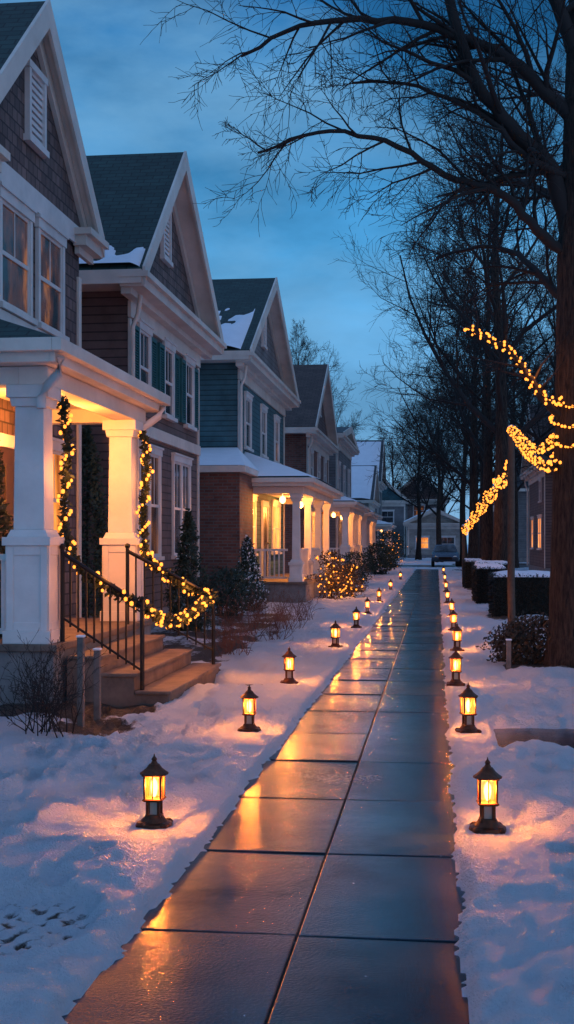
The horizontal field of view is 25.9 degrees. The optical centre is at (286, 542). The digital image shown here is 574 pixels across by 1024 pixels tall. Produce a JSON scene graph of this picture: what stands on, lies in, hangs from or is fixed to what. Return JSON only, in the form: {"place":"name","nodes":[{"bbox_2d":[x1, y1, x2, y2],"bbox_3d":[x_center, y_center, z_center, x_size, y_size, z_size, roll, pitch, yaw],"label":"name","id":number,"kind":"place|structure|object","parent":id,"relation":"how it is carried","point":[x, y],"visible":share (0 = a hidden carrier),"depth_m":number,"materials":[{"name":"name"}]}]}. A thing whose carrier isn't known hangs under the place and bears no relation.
{"place":"outdoors","nodes":[
{"label":"outdoors","id":0,"kind":"place"},
{"bbox_2d":[62,569,468,1023],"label":"pavement","id":1,"kind":"structure","parent":0,"point":[222,928],"depth_m":5.85,"materials":[{"name":"concrete"}]},
{"bbox_2d":[0,0,568,544],"label":"sky","id":2,"kind":"structure","parent":0,"point":[122,87],"materials":[{"name":"blue"}]},
{"bbox_2d":[0,545,573,1023],"bbox_3d":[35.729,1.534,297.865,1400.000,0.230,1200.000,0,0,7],"label":"snowy ground","id":3,"kind":"structure","parent":0,"point":[90,873],"depth_m":7.32,"materials":[{"name":"snow"}]},
{"bbox_2d":[0,634,76,720],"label":"bare shrub","id":4,"kind":"object","parent":3,"relation":"on","point":[40,688],"visible":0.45,"depth_m":10.90,"materials":[{"name":"brown plant"}]},
{"bbox_2d":[0,630,115,737],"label":"bare shrub","id":5,"kind":"object","parent":3,"relation":"on","point":[47,706],"visible":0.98,"depth_m":10.10,"materials":[{"name":"brown plant"}]},
{"bbox_2d":[76,635,85,726],"bbox_3d":[-1.738,1.241,10.532,0.068,0.918,0.068,0,0,7],"label":"timber post","id":6,"kind":"object","parent":3,"relation":"on","point":[81,660],"visible":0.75,"depth_m":10.51,"materials":[{"name":"wood"}]},
{"bbox_2d":[93,648,101,720],"bbox_3d":[-1.654,1.311,10.895,0.068,0.778,0.068,0,0,7],"label":"timber post","id":7,"kind":"object","parent":3,"relation":"on","point":[97,690],"visible":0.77,"depth_m":10.87,"materials":[{"name":"wood"}]},
{"bbox_2d":[0,0,220,707],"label":"house","id":8,"kind":"structure","parent":3,"relation":"on","point":[51,231],"depth_m":14.64,"materials":[{"name":"wood"}]},
{"bbox_2d":[0,440,13,635],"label":"evergreen shrub","id":9,"kind":"object","parent":8,"relation":"on","point":[5,520],"visible":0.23,"depth_m":12.52,"materials":[{"name":"green plant"}]},
{"bbox_2d":[0,433,14,589],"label":"door","id":10,"kind":"structure","parent":8,"relation":"in","point":[7,443],"depth_m":14.52,"materials":[{"name":"paint"}]},
{"bbox_2d":[0,182,37,325],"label":"window","id":11,"kind":"structure","parent":8,"relation":"in","point":[17,216],"depth_m":14.89,"materials":[{"name":"glass"}]},
{"bbox_2d":[34,214,69,340],"bbox_3d":[-3.042,-3.393,16.198,0.099,1.425,1.220,0,0,7],"label":"window","id":12,"kind":"structure","parent":8,"relation":"in","point":[50,242],"depth_m":16.16,"materials":[{"name":"white paint"}]},
{"bbox_2d":[53,437,70,551],"bbox_3d":[-3.021,-0.592,16.376,0.099,1.525,1.070,0,0,7],"label":"window","id":13,"kind":"structure","parent":8,"relation":"in","point":[57,446],"depth_m":16.50,"materials":[{"name":"glass"}]},
{"bbox_2d":[59,543,144,689],"bbox_3d":[-1.764,0.725,11.915,0.840,1.430,0.060,0,0,7],"label":"stair railing","id":14,"kind":"object","parent":8,"relation":"on","point":[71,559],"visible":0.96,"depth_m":11.91,"materials":[{"name":"black metal"}]},
{"bbox_2d":[55,395,218,629],"bbox_3d":[-1.180,-0.263,12.972,0.933,2.324,2.717,0,0,32],"label":"lit garland","id":15,"kind":"object","parent":8,"relation":"attached to","point":[185,616],"visible":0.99,"depth_m":12.09,"materials":[{"name":"yellow"}]},
{"bbox_2d":[125,543,215,664],"bbox_3d":[-1.348,0.810,14.413,1.070,1.600,0.060,0,0,7],"label":"stair railing","id":16,"kind":"object","parent":8,"relation":"on","point":[153,565],"visible":0.81,"depth_m":14.40,"materials":[{"name":"black metal"}]},
{"bbox_2d":[136,430,218,602],"bbox_3d":[-1.441,-0.340,14.719,0.534,2.076,1.507,0,0,-40],"label":"lit garland","id":17,"kind":"object","parent":8,"relation":"attached to","point":[145,552],"visible":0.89,"depth_m":15.26,"materials":[{"name":"yellow"}]},
{"bbox_2d":[82,425,146,617],"bbox_3d":[-3.032,-0.067,18.812,1.771,3.485,1.828,0,0,7],"label":"evergreen shrub","id":18,"kind":"object","parent":3,"relation":"on","point":[89,447],"visible":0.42,"depth_m":18.80,"materials":[{"name":"green plant"}]},
{"bbox_2d":[79,151,226,629],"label":"house","id":19,"kind":"structure","parent":3,"relation":"on","point":[150,315],"depth_m":22.38,"materials":[{"name":"brown"}]},
{"bbox_2d":[136,318,154,385],"bbox_3d":[-2.419,-3.018,21.390,0.099,1.475,0.990,0,0,7],"label":"window","id":20,"kind":"structure","parent":19,"relation":"in","point":[146,330],"depth_m":21.53,"materials":[{"name":"glass"}]},
{"bbox_2d":[139,441,164,560],"bbox_3d":[-2.372,-0.693,21.788,0.099,2.025,1.770,0,0,7],"label":"window","id":21,"kind":"structure","parent":19,"relation":"in","point":[154,509],"depth_m":22.22,"materials":[{"name":"glass"}]},
{"bbox_2d":[162,337,177,422],"bbox_3d":[-2.187,-3.018,23.326,0.099,1.475,0.990,0,0,7],"label":"window","id":22,"kind":"structure","parent":19,"relation":"in","point":[170,347],"depth_m":23.47,"materials":[{"name":"white paint"}]},
{"bbox_2d":[171,452,193,558],"bbox_3d":[-2.044,-0.693,24.518,0.099,2.025,1.770,0,0,7],"label":"window","id":23,"kind":"structure","parent":19,"relation":"in","point":[181,464],"depth_m":24.29,"materials":[{"name":"glass"}]},
{"bbox_2d":[183,353,196,431],"bbox_3d":[-1.955,-3.018,25.263,0.099,1.475,0.990,0,0,7],"label":"window","id":24,"kind":"structure","parent":19,"relation":"in","point":[190,361],"depth_m":25.37,"materials":[{"name":"glass"}]},
{"bbox_2d":[135,754,172,828],"bbox_3d":[-0.729,1.370,6.856,0.204,0.420,0.204,0,0,7],"label":"garden lantern","id":25,"kind":"object","parent":3,"relation":"on","point":[153,818],"visible":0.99,"depth_m":6.82,"materials":[{"name":"black metal"}]},
{"bbox_2d":[163,508,220,631],"bbox_3d":[-1.689,0.544,21.783,1.040,2.296,0.969,0,0,7],"label":"evergreen shrub","id":26,"kind":"object","parent":3,"relation":"on","point":[189,533],"visible":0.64,"depth_m":21.68,"materials":[{"name":"green plant"}]},
{"bbox_2d":[197,566,257,615],"bbox_3d":[-1.329,1.068,26.038,1.401,1.194,1.472,0,0,-21],"label":"evergreen shrub","id":27,"kind":"object","parent":3,"relation":"on","point":[220,576],"visible":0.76,"depth_m":25.86,"materials":[{"name":"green plant"}]},
{"bbox_2d":[199,600,257,648],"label":"bare shrub","id":28,"kind":"object","parent":3,"relation":"on","point":[230,628],"visible":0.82,"depth_m":18.46,"materials":[{"name":"plant"}]},
{"bbox_2d":[210,617,262,657],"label":"bare shrub","id":29,"kind":"object","parent":3,"relation":"on","point":[229,649],"visible":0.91,"depth_m":16.70,"materials":[{"name":"plant"}]},
{"bbox_2d":[237,684,260,731],"bbox_3d":[-0.311,1.377,10.310,0.199,0.409,0.199,0,0,4],"label":"garden lantern","id":30,"kind":"object","parent":3,"relation":"on","point":[249,725],"visible":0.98,"depth_m":10.27,"materials":[{"name":"black metal"}]},
{"bbox_2d":[228,535,270,611],"bbox_3d":[-0.865,0.753,27.928,1.041,1.853,1.059,0,0,7],"label":"evergreen shrub","id":31,"kind":"object","parent":3,"relation":"on","point":[249,558],"visible":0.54,"depth_m":27.80,"materials":[{"name":"green plant"}]},
{"bbox_2d":[218,582,282,635],"bbox_3d":[-0.612,1.119,20.579,1.095,0.970,0.953,0,0,-22],"label":"bare shrub","id":32,"kind":"object","parent":3,"relation":"on","point":[250,617],"visible":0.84,"depth_m":20.59,"materials":[{"name":"plant"}]},
{"bbox_2d":[238,585,288,625],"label":"bare shrub","id":33,"kind":"object","parent":3,"relation":"on","point":[262,599],"visible":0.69,"depth_m":23.35,"materials":[{"name":"plant"}]},
{"bbox_2d":[250,600,307,640],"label":"bare shrub","id":34,"kind":"object","parent":3,"relation":"on","point":[276,625],"visible":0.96,"depth_m":19.75,"materials":[{"name":"plant"}]},
{"bbox_2d":[199,277,366,605],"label":"house","id":35,"kind":"structure","parent":3,"relation":"on","point":[251,484],"depth_m":31.84,"materials":[{"name":"blue"}]},
{"bbox_2d":[244,391,253,451],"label":"window","id":36,"kind":"structure","parent":35,"relation":"in","point":[248,397],"depth_m":33.14,"materials":[{"name":"white paint"}]},
{"bbox_2d":[253,494,257,555],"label":"window","id":37,"kind":"structure","parent":35,"relation":"in","point":[254,496],"depth_m":34.42,"materials":[{"name":"glass"}]},
{"bbox_2d":[260,403,268,459],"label":"window","id":38,"kind":"structure","parent":35,"relation":"in","point":[263,408],"depth_m":36.13,"materials":[{"name":"glass"}]},
{"bbox_2d":[261,500,268,576],"bbox_3d":[-0.621,-0.100,36.333,0.107,2.200,1.200,0,0,7],"label":"door","id":39,"kind":"structure","parent":35,"relation":"in","point":[264,504],"depth_m":36.09,"materials":[{"name":"paint"}]},
{"bbox_2d":[271,499,281,554],"bbox_3d":[-0.317,-0.467,38.915,0.099,1.675,2.070,0,0,7],"label":"window","id":40,"kind":"structure","parent":35,"relation":"in","point":[275,504],"depth_m":38.85,"materials":[{"name":"glass"}]},
{"bbox_2d":[274,414,280,463],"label":"window","id":41,"kind":"structure","parent":35,"relation":"in","point":[276,418],"depth_m":39.14,"materials":[{"name":"glass"}]},
{"bbox_2d":[280,647,298,683],"bbox_3d":[0.024,1.368,13.795,0.214,0.441,0.214,0,0,-5],"label":"garden lantern","id":42,"kind":"object","parent":3,"relation":"on","point":[289,678],"visible":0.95,"depth_m":13.75,"materials":[{"name":"black metal"}]},
{"bbox_2d":[265,586,317,621],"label":"bare shrub","id":43,"kind":"object","parent":3,"relation":"on","point":[300,602],"visible":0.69,"depth_m":24.15,"materials":[{"name":"plant"}]},
{"bbox_2d":[270,587,323,629],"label":"bare shrub","id":44,"kind":"object","parent":3,"relation":"on","point":[279,609],"visible":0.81,"depth_m":21.82,"materials":[{"name":"plant"}]},
{"bbox_2d":[285,364,370,580],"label":"house","id":45,"kind":"structure","parent":3,"relation":"on","point":[311,443],"depth_m":50.00,"materials":[{"name":"red brick"}]},
{"bbox_2d":[310,448,314,475],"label":"window","id":46,"kind":"structure","parent":45,"relation":"in","point":[312,450],"depth_m":50.08,"materials":[{"name":"white paint"}]},
{"bbox_2d":[312,512,314,547],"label":"window","id":47,"kind":"structure","parent":45,"relation":"in","point":[313,513],"depth_m":50.54,"materials":[{"name":"glass"}]},
{"bbox_2d":[317,453,321,478],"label":"window","id":48,"kind":"structure","parent":45,"relation":"in","point":[319,455],"depth_m":53.03,"materials":[{"name":"glass"}]},
{"bbox_2d":[323,458,327,482],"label":"window","id":49,"kind":"structure","parent":45,"relation":"in","point":[324,459],"depth_m":55.77,"materials":[{"name":"glass"}]},
{"bbox_2d":[304,550,357,599],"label":"evergreen shrub","id":50,"kind":"object","parent":3,"relation":"on","point":[330,571],"visible":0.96,"depth_m":33.45,"materials":[{"name":"green plant"}]},
{"bbox_2d":[289,320,373,463],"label":"bare tree","id":51,"kind":"object","parent":3,"relation":"on","point":[296,351],"visible":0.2,"depth_m":86.15,"materials":[{"name":"brown plant"}]},
{"bbox_2d":[328,620,342,647],"bbox_3d":[0.720,1.370,18.546,0.213,0.439,0.213,0,0,22],"label":"garden lantern","id":52,"kind":"object","parent":3,"relation":"on","point":[335,634],"visible":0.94,"depth_m":18.51,"materials":[{"name":"black metal"}]},
{"bbox_2d":[327,562,370,597],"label":"evergreen shrub","id":53,"kind":"object","parent":3,"relation":"on","point":[349,572],"visible":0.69,"depth_m":34.86,"materials":[{"name":"green plant"}]},
{"bbox_2d":[329,426,382,572],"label":"house","id":54,"kind":"structure","parent":3,"relation":"on","point":[340,470],"depth_m":64.66,"materials":[{"name":"grey"}]},
{"bbox_2d":[338,461,340,490],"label":"window","id":55,"kind":"structure","parent":54,"relation":"in","point":[339,463],"depth_m":64.49,"materials":[{"name":"glass"}]},
{"bbox_2d":[339,520,341,549],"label":"window","id":56,"kind":"structure","parent":54,"relation":"in","point":[340,521],"depth_m":65.06,"materials":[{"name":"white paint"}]},
{"bbox_2d":[351,606,361,627],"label":"garden lantern","id":57,"kind":"object","parent":3,"relation":"on","point":[356,621],"visible":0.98,"depth_m":22.67,"materials":[{"name":"black metal"}]},
{"bbox_2d":[141,0,573,667],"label":"bare tree","id":58,"kind":"object","parent":3,"relation":"on","point":[539,160],"visible":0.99,"depth_m":14.89,"materials":[{"name":"brown plant"}]},
{"bbox_2d":[464,325,564,405],"bbox_3d":[2.687,-2.094,14.819,1.208,0.950,0.188,0,0,-6],"label":"fairy light string","id":59,"kind":"object","parent":58,"relation":"attached to","point":[519,361],"visible":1,"depth_m":14.81,"materials":[{"name":"yellow plastic"}]},
{"bbox_2d":[548,402,573,459],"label":"fairy light string","id":60,"kind":"object","parent":58,"relation":"attached to","point":[558,424],"visible":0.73,"depth_m":14.89,"materials":[{"name":"yellow plastic"}]},
{"bbox_2d":[335,549,379,582],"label":"evergreen shrub","id":61,"kind":"object","parent":3,"relation":"on","point":[358,557],"visible":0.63,"depth_m":44.38,"materials":[{"name":"green plant"}]},
{"bbox_2d":[335,411,390,502],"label":"bare tree","id":62,"kind":"object","parent":3,"relation":"on","point":[354,427],"visible":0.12,"depth_m":119.91,"materials":[{"name":"brown plant"}]},
{"bbox_2d":[351,440,386,555],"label":"house","id":63,"kind":"structure","parent":3,"relation":"on","point":[370,451],"depth_m":107.68,"materials":[{"name":"grey"}]},
{"bbox_2d":[351,465,395,561],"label":"house","id":64,"kind":"structure","parent":3,"relation":"on","point":[364,491],"depth_m":93.61,"materials":[{"name":"blue-grey siding"},{"name":"cream paint"},{"name":"snow"}]},
{"bbox_2d":[363,542,401,574],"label":"evergreen shrub","id":65,"kind":"object","parent":3,"relation":"on","point":[386,549],"visible":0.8,"depth_m":59.16,"materials":[{"name":"green plant"}]},
{"bbox_2d":[375,530,410,567],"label":"evergreen shrub","id":66,"kind":"object","parent":3,"relation":"on","point":[388,535],"visible":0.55,"depth_m":74.64,"materials":[{"name":"green plant"}]},
{"bbox_2d":[382,481,410,556],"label":"house","id":67,"kind":"structure","parent":3,"relation":"on","point":[394,512],"depth_m":127.56,"materials":[{"name":"grey"}]},
{"bbox_2d":[382,510,394,523],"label":"window","id":68,"kind":"structure","parent":67,"relation":"in","point":[388,515],"depth_m":127.65,"materials":[{"name":"glass"}]},
{"bbox_2d":[378,425,435,508],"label":"bare tree","id":69,"kind":"object","parent":3,"relation":"on","point":[392,466],"visible":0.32,"depth_m":135.23,"materials":[{"name":"brown plant"}]},
{"bbox_2d":[375,400,461,559],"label":"bare tree","id":70,"kind":"object","parent":3,"relation":"on","point":[418,555],"visible":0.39,"depth_m":109.14,"materials":[{"name":"brown plant"}]},
{"bbox_2d":[403,476,449,552],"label":"house","id":71,"kind":"structure","parent":3,"relation":"on","point":[411,513],"depth_m":141.16,"materials":[{"name":"beige"}]},
{"bbox_2d":[377,382,480,544],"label":"bare tree","id":72,"kind":"object","parent":3,"relation":"on","point":[440,502],"visible":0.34,"depth_m":96.23,"materials":[{"name":"brown plant"}]},
{"bbox_2d":[391,413,469,513],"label":"bare tree","id":73,"kind":"object","parent":3,"relation":"on","point":[446,489],"visible":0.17,"depth_m":130.97,"materials":[{"name":"brown plant"}]},
{"bbox_2d":[403,508,459,557],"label":"house","id":74,"kind":"structure","parent":3,"relation":"on","point":[450,529],"depth_m":121.14,"materials":[{"name":"beige"}]},
{"bbox_2d":[415,536,429,548],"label":"window","id":75,"kind":"structure","parent":74,"relation":"in","point":[424,539],"depth_m":121.27,"materials":[{"name":"glass"}]},
{"bbox_2d":[441,536,455,544],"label":"window","id":76,"kind":"structure","parent":74,"relation":"in","point":[446,540],"depth_m":120.98,"materials":[{"name":"glass"}]},
{"bbox_2d":[333,41,565,560],"bbox_3d":[6.835,-6.930,38.889,11.801,17.367,11.519,0,0,-21],"label":"bare tree","id":77,"kind":"object","parent":3,"relation":"on","point":[500,532],"visible":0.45,"depth_m":38.08,"materials":[{"name":"brown plant"}]},
{"bbox_2d":[407,384,494,551],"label":"bare tree","id":78,"kind":"object","parent":3,"relation":"on","point":[478,500],"visible":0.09,"depth_m":110.94,"materials":[{"name":"brown plant"}]},
{"bbox_2d":[448,608,457,630],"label":"garden lantern","id":79,"kind":"object","parent":3,"relation":"on","point":[453,623],"visible":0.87,"depth_m":21.97,"materials":[{"name":"black metal"}]},
{"bbox_2d":[446,648,464,685],"bbox_3d":[1.836,1.361,13.578,0.210,0.433,0.210,0,0,-2],"label":"garden lantern","id":80,"kind":"object","parent":3,"relation":"on","point":[455,680],"visible":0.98,"depth_m":13.54,"materials":[{"name":"black metal"}]},
{"bbox_2d":[357,264,554,557],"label":"bare tree","id":81,"kind":"object","parent":3,"relation":"on","point":[474,492],"visible":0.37,"depth_m":59.35,"materials":[{"name":"brown plant"}]},
{"bbox_2d":[450,624,464,650],"bbox_3d":[2.438,1.367,17.897,0.212,0.436,0.212,0,0,-7],"label":"garden lantern","id":82,"kind":"object","parent":3,"relation":"on","point":[457,644],"visible":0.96,"depth_m":17.86,"materials":[{"name":"black metal"}]},
{"bbox_2d":[462,524,464,584],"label":"wooden post","id":83,"kind":"object","parent":3,"relation":"on","point":[463,545],"visible":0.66,"depth_m":44.52,"materials":[{"name":"brown wood"}]},
{"bbox_2d":[397,332,532,566],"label":"bare tree","id":84,"kind":"object","parent":3,"relation":"on","point":[462,490],"visible":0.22,"depth_m":83.05,"materials":[{"name":"brown plant"}]},
{"bbox_2d":[372,180,558,560],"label":"bare tree","id":85,"kind":"object","parent":3,"relation":"on","point":[487,516],"visible":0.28,"depth_m":48.80,"materials":[{"name":"brown plant"}]},
{"bbox_2d":[455,683,481,732],"bbox_3d":[1.487,1.367,10.246,0.211,0.434,0.211,0,0,-10],"label":"garden lantern","id":86,"kind":"object","parent":3,"relation":"on","point":[467,725],"visible":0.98,"depth_m":10.21,"materials":[{"name":"black metal"}]},
{"bbox_2d":[386,308,551,558],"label":"bare tree","id":87,"kind":"object","parent":3,"relation":"on","point":[480,458],"visible":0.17,"depth_m":71.34,"materials":[{"name":"brown plant"}]},
{"bbox_2d":[462,558,482,588],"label":"clipped hedge","id":88,"kind":"object","parent":3,"relation":"on","point":[466,570],"visible":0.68,"depth_m":40.62,"materials":[{"name":"green plant"}]},
{"bbox_2d":[469,757,506,833],"bbox_3d":[1.083,1.368,6.739,0.203,0.418,0.203,0,0,2],"label":"garden lantern","id":89,"kind":"object","parent":3,"relation":"on","point":[486,822],"visible":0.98,"depth_m":6.70,"materials":[{"name":"black metal"}]},
{"bbox_2d":[470,560,506,603],"bbox_3d":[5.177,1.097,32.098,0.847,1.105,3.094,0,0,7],"label":"clipped hedge","id":90,"kind":"object","parent":3,"relation":"on","point":[479,579],"visible":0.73,"depth_m":30.68,"materials":[{"name":"green plant"}]},
{"bbox_2d":[429,314,553,567],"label":"bare tree","id":91,"kind":"object","parent":3,"relation":"on","point":[516,526],"visible":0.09,"depth_m":74.69,"materials":[{"name":"brown plant"}]},
{"bbox_2d":[426,205,558,467],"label":"bare tree","id":92,"kind":"object","parent":3,"relation":"on","point":[533,433],"visible":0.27,"depth_m":44.34,"materials":[{"name":"brown plant"}]},
{"bbox_2d":[462,365,548,501],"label":"bare tree","id":93,"kind":"object","parent":3,"relation":"on","point":[520,462],"visible":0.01,"depth_m":96.45,"materials":[{"name":"brown plant"}]},
{"bbox_2d":[476,616,541,662],"bbox_3d":[2.879,1.308,16.079,0.892,0.724,0.873,0,0,7],"label":"evergreen shrub","id":94,"kind":"object","parent":3,"relation":"on","point":[501,658],"visible":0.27,"depth_m":16.00,"materials":[{"name":"green plant"}]},
{"bbox_2d":[506,639,511,669],"bbox_3d":[2.670,1.431,15.039,0.072,0.538,0.072,0,0,7],"label":"timber post","id":95,"kind":"object","parent":3,"relation":"on","point":[508,653],"visible":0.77,"depth_m":15.01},
{"bbox_2d":[507,425,514,623],"bbox_3d":[4.002,-0.200,22.282,0.149,3.800,0.150,0,0,7],"label":"wooden post","id":96,"kind":"object","parent":3,"relation":"on","point":[511,538],"visible":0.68,"depth_m":22.23,"materials":[{"name":"brown wood"}]},
{"bbox_2d":[461,460,507,534],"bbox_3d":[5.140,-0.897,33.425,0.210,1.292,22.309,0,0,6],"label":"lit garland","id":97,"kind":"object","parent":96,"relation":"hanging from","point":[500,482],"visible":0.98,"depth_m":29.16,"materials":[{"name":"glowing glass bulbs"},{"name":"wire"}]},
{"bbox_2d":[507,425,558,453],"bbox_3d":[3.527,-1.590,18.509,0.235,0.963,7.441,0,0,6],"label":"lit garland","id":98,"kind":"object","parent":96,"relation":"attached to","point":[529,446],"visible":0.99,"depth_m":16.76,"materials":[{"name":"yellow"}]},
{"bbox_2d":[506,429,562,472],"bbox_3d":[3.551,-1.440,18.537,0.234,1.193,7.453,0,0,6],"label":"lit garland","id":99,"kind":"object","parent":96,"relation":"attached to","point":[548,465],"visible":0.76,"depth_m":16.51,"materials":[{"name":"yellow"}]},
{"bbox_2d":[487,570,549,616],"bbox_3d":[5.067,1.126,26.531,1.556,1.048,2.206,0,0,7],"label":"clipped hedge","id":100,"kind":"object","parent":3,"relation":"on","point":[532,592],"visible":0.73,"depth_m":25.54,"materials":[{"name":"green plant"}]},
{"bbox_2d":[491,611,551,665],"bbox_3d":[3.062,1.252,15.499,1.174,0.834,1.038,0,0,35],"label":"evergreen shrub","id":101,"kind":"object","parent":3,"relation":"on","point":[536,651],"visible":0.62,"depth_m":15.37,"materials":[{"name":"green plant"}]},
{"bbox_2d":[516,458,528,561],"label":"house","id":102,"kind":"structure","parent":3,"relation":"on","point":[522,529],"depth_m":95.53,"materials":[{"name":"grey"}]},
{"bbox_2d":[517,325,555,422],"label":"bare tree","id":103,"kind":"object","parent":3,"relation":"on","point":[543,360],"visible":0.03,"depth_m":79.55,"materials":[{"name":"brown plant"}]},
{"bbox_2d":[519,404,554,570],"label":"house","id":104,"kind":"structure","parent":3,"relation":"on","point":[540,484],"depth_m":60.81,"materials":[{"name":"grey"}]},
{"bbox_2d":[530,516,533,549],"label":"window","id":105,"kind":"structure","parent":104,"relation":"in","point":[532,517],"depth_m":65.42,"materials":[{"name":"glass"}]},
{"bbox_2d":[536,514,541,549],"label":"window","id":106,"kind":"structure","parent":104,"relation":"in","point":[539,516],"depth_m":60.49,"materials":[{"name":"glass"}]},
{"bbox_2d":[538,477,541,502],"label":"window","id":107,"kind":"structure","parent":104,"relation":"in","point":[539,479],"depth_m":60.46,"materials":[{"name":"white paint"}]},
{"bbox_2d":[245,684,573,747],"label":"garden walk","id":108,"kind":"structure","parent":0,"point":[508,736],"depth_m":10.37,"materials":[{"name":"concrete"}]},
{"bbox_2d":[399,565,528,566],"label":"road","id":109,"kind":"structure","parent":0,"point":[443,565],"depth_m":82.95,"materials":[{"name":"snow"}]},
{"bbox_2d":[431,545,458,566],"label":"parked car","id":110,"kind":"object","parent":109,"relation":"on","point":[445,553],"visible":1,"depth_m":81.58,"materials":[{"name":"blue paint"}]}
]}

